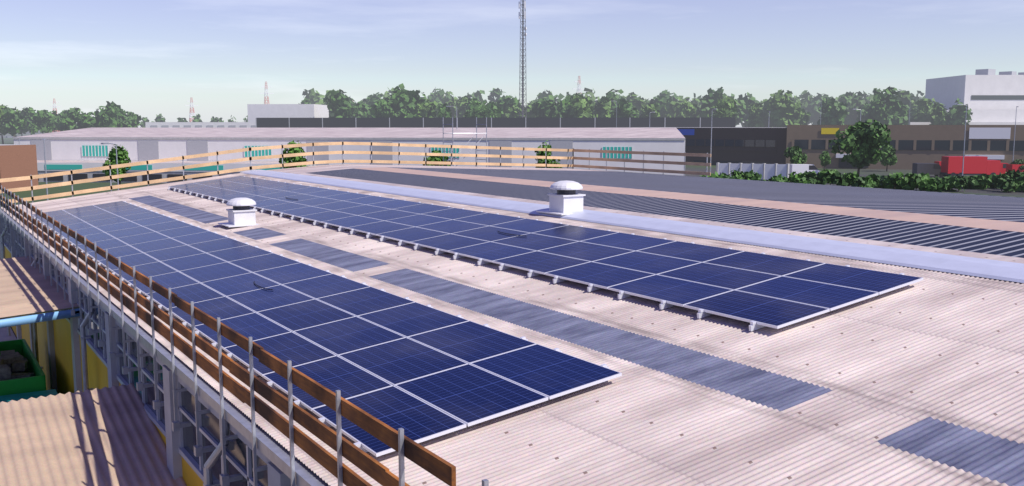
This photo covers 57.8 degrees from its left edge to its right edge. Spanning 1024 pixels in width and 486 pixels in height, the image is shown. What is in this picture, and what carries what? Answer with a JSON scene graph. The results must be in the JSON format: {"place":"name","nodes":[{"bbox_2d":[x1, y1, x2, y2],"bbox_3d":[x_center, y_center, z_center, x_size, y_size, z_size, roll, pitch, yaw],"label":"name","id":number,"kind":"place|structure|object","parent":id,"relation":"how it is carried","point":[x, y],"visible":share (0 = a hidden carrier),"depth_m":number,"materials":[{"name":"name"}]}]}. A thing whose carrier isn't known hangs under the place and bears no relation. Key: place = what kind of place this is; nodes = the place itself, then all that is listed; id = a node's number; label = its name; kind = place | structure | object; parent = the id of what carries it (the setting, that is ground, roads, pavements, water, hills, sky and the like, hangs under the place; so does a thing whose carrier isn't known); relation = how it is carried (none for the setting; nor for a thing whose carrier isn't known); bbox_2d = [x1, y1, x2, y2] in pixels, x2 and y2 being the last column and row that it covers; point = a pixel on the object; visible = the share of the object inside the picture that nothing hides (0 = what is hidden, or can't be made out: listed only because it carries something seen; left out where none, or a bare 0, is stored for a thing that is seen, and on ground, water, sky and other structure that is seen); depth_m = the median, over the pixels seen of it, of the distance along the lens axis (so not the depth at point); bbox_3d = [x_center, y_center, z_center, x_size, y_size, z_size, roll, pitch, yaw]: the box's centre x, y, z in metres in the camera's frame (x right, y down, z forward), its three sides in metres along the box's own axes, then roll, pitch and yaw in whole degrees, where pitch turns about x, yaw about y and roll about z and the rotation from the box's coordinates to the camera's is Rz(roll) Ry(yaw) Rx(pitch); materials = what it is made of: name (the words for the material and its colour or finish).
{"place":"outdoors","nodes":[
{"label":"outdoors","id":0,"kind":"place"},
{"bbox_2d":[0,249,16,340],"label":"yard paving","id":1,"kind":"structure","parent":0,"point":[4,336],"depth_m":37.75,"materials":[{"name":"concrete"}]},
{"bbox_2d":[0,339,45,395],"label":"skip container","id":2,"kind":"object","parent":1,"relation":"on","point":[21,370],"visible":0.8,"depth_m":25.71,"materials":[{"name":"green metal"}]},
{"bbox_2d":[0,389,57,402],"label":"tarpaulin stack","id":3,"kind":"object","parent":1,"relation":"on","point":[25,396],"visible":0.17,"depth_m":23.61,"materials":[{"name":"teal plastic"}]},
{"bbox_2d":[0,256,79,327],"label":"lean to canopy","id":4,"kind":"object","parent":1,"relation":"on","point":[27,288],"visible":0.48,"depth_m":23.64,"materials":[{"name":"beige metal"}]},
{"bbox_2d":[0,383,186,485],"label":"lean to canopy","id":5,"kind":"object","parent":1,"relation":"on","point":[107,436],"visible":1,"depth_m":15.04,"materials":[{"name":"beige metal"}]},
{"bbox_2d":[0,215,296,485],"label":"building walls","id":6,"kind":"structure","parent":1,"relation":"on","point":[59,351],"depth_m":16.86,"materials":[{"name":"metal"}]},
{"bbox_2d":[0,186,488,485],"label":"guardrail posts","id":7,"kind":"object","parent":6,"relation":"attached to","point":[226,479],"visible":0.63,"depth_m":13.65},
{"bbox_2d":[0,186,455,485],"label":"guardrail boards","id":8,"kind":"object","parent":7,"relation":"attached to","point":[437,466],"visible":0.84,"depth_m":9.89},
{"bbox_2d":[30,141,707,202],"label":"gable guard rail posts","id":9,"kind":"object","parent":6,"relation":"on","point":[398,164],"visible":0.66,"depth_m":47.95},
{"bbox_2d":[1,173,1023,485],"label":"roof slope","id":10,"kind":"structure","parent":6,"relation":"on","point":[919,383],"depth_m":10.70,"materials":[{"name":"beige metal"}]},
{"bbox_2d":[218,198,259,227],"bbox_3d":[-7.915,-0.889,27.158,1.100,0.885,1.100,-5,9,-33],"label":"roof ventilator","id":11,"kind":"object","parent":10,"relation":"on","point":[241,213],"visible":0.98,"depth_m":26.91,"materials":[{"name":"metal"}]},
{"bbox_2d":[30,201,621,456],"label":"solar panel frames","id":12,"kind":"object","parent":10,"relation":"on","point":[323,419],"visible":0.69,"depth_m":12.91,"materials":[{"name":"silver metal"}]},
{"bbox_2d":[32,201,618,452],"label":"solar panels","id":13,"kind":"object","parent":12,"relation":"on","point":[468,393],"visible":0.96,"depth_m":13.78,"materials":[{"name":"blue glass"}]},
{"bbox_2d":[168,177,922,330],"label":"solar array frames","id":14,"kind":"object","parent":10,"relation":"on","point":[702,313],"visible":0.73,"depth_m":16.86,"materials":[{"name":"silver metal"}]},
{"bbox_2d":[169,176,920,325],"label":"solar panels","id":15,"kind":"object","parent":14,"relation":"on","point":[765,309],"visible":0.99,"depth_m":17.45,"materials":[{"name":"blue glass"}]},
{"bbox_2d":[536,180,585,214],"bbox_3d":[1.385,-1.153,23.665,1.100,0.885,1.100,-5,9,-33],"label":"roof ventilator","id":16,"kind":"object","parent":10,"relation":"on","point":[566,199],"visible":0.99,"depth_m":23.42,"materials":[{"name":"metal"}]},
{"bbox_2d":[240,170,1023,282],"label":"roof ridge","id":17,"kind":"structure","parent":10,"relation":"on","point":[989,268],"depth_m":18.57,"materials":[{"name":"white metal"}]},
{"bbox_2d":[268,164,1023,263],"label":"roof slope","id":18,"kind":"structure","parent":6,"relation":"on","point":[990,227],"depth_m":25.29,"materials":[{"name":"grey metal"}]},
{"bbox_2d":[0,209,329,485],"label":"eave gutter and pipes","id":19,"kind":"object","parent":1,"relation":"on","point":[273,450],"visible":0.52,"depth_m":12.55,"materials":[{"name":"metal"}]},
{"bbox_2d":[102,140,560,189],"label":"broadleaf trees","id":20,"kind":"object","parent":1,"relation":"on","point":[122,155],"visible":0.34,"depth_m":94.00,"materials":[{"name":"green plant"}]},
{"bbox_2d":[443,117,486,166],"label":"scaffold tower","id":21,"kind":"structure","parent":1,"relation":"on","point":[452,133],"depth_m":52.67,"materials":[{"name":"silver metal"}]},
{"bbox_2d":[0,142,710,203],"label":"gable guard rail boards","id":22,"kind":"object","parent":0,"point":[309,163],"visible":1,"depth_m":46.97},
{"bbox_2d":[0,130,1023,206],"bbox_3d":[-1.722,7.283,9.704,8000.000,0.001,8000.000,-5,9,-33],"label":"ground","id":23,"kind":"structure","parent":0,"point":[91,185],"depth_m":129.39,"materials":[{"name":"grey asphalt"}]},
{"bbox_2d":[0,144,37,189],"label":"brick office","id":24,"kind":"structure","parent":23,"relation":"on","point":[18,160],"depth_m":120.47,"materials":[{"name":"brick"}]},
{"bbox_2d":[52,98,61,131],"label":"power pylon","id":25,"kind":"object","parent":23,"relation":"on","point":[54,107],"visible":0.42,"depth_m":988.74,"materials":[{"name":"grey metal"}]},
{"bbox_2d":[185,97,198,121],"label":"power pylon","id":26,"kind":"object","parent":23,"relation":"on","point":[190,115],"visible":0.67,"depth_m":939.59,"materials":[{"name":"red"}]},
{"bbox_2d":[263,82,273,103],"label":"power pylon","id":27,"kind":"object","parent":23,"relation":"on","point":[265,95],"visible":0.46,"depth_m":888.75,"materials":[{"name":"red"}]},
{"bbox_2d":[13,128,684,182],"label":"white warehouse","id":28,"kind":"structure","parent":23,"relation":"on","point":[76,149],"depth_m":144.01,"materials":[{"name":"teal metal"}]},
{"bbox_2d":[145,104,735,127],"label":"background building","id":29,"kind":"structure","parent":23,"relation":"on","point":[288,115],"depth_m":323.60,"materials":[{"name":"grey"}]},
{"bbox_2d":[0,83,972,143],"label":"trees","id":30,"kind":"object","parent":23,"relation":"on","point":[890,106],"visible":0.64,"depth_m":413.38,"materials":[{"name":"green plant"}]},
{"bbox_2d":[6,98,1018,199],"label":"lamp posts","id":31,"kind":"object","parent":23,"relation":"on","point":[616,126],"visible":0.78,"depth_m":139.39,"materials":[{"name":"grey metal"}]},
{"bbox_2d":[519,0,526,117],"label":"lattice mast","id":32,"kind":"object","parent":23,"relation":"on","point":[523,15],"visible":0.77,"depth_m":323.96,"materials":[{"name":"grey metal"}]},
{"bbox_2d":[577,76,583,92],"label":"power pylon","id":33,"kind":"object","parent":23,"relation":"on","point":[579,85],"visible":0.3,"depth_m":809.17,"materials":[{"name":"grey metal"}]},
{"bbox_2d":[716,163,789,179],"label":"white fence","id":34,"kind":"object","parent":23,"relation":"on","point":[766,171],"depth_m":137.16,"materials":[{"name":"white paint"}]},
{"bbox_2d":[559,119,1023,174],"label":"street trees","id":35,"kind":"object","parent":23,"relation":"on","point":[863,143],"visible":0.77,"depth_m":147.66,"materials":[{"name":"green plant"}]},
{"bbox_2d":[789,164,819,175],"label":"white van","id":36,"kind":"object","parent":23,"relation":"on","point":[799,168],"visible":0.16,"depth_m":148.75,"materials":[{"name":"white paint"}]},
{"bbox_2d":[600,125,1023,169],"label":"brick building","id":37,"kind":"structure","parent":23,"relation":"on","point":[911,144],"depth_m":182.34,"materials":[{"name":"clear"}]},
{"bbox_2d":[700,168,1023,191],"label":"hedge shrub","id":38,"kind":"object","parent":23,"relation":"on","point":[1010,180],"visible":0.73,"depth_m":118.67,"materials":[{"name":"green plant"}]},
{"bbox_2d":[912,163,942,176],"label":"van","id":39,"kind":"object","parent":23,"relation":"on","point":[929,168],"visible":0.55,"depth_m":152.76,"materials":[{"name":"grey paint"}]},
{"bbox_2d":[940,156,1000,176],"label":"red truck trailer","id":40,"kind":"object","parent":23,"relation":"on","point":[951,166],"visible":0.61,"depth_m":148.43,"materials":[{"name":"red paint"}]},
{"bbox_2d":[1000,163,1007,173],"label":"truck cab","id":41,"kind":"object","parent":23,"relation":"on","point":[1002,168],"visible":0.15,"depth_m":154.69,"materials":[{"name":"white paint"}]},
{"bbox_2d":[1006,164,1023,171],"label":"red van","id":42,"kind":"object","parent":23,"relation":"on","point":[1016,167],"visible":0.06,"depth_m":148.77,"materials":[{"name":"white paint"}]},
{"bbox_2d":[0,0,1023,127],"label":"sky","id":43,"kind":"structure","parent":0,"point":[148,58],"materials":[{"name":"blue"}]},
{"bbox_2d":[903,69,1023,124],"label":"white building","id":44,"kind":"structure","parent":0,"point":[988,96],"depth_m":414.89,"materials":[{"name":"white"}]}
]}

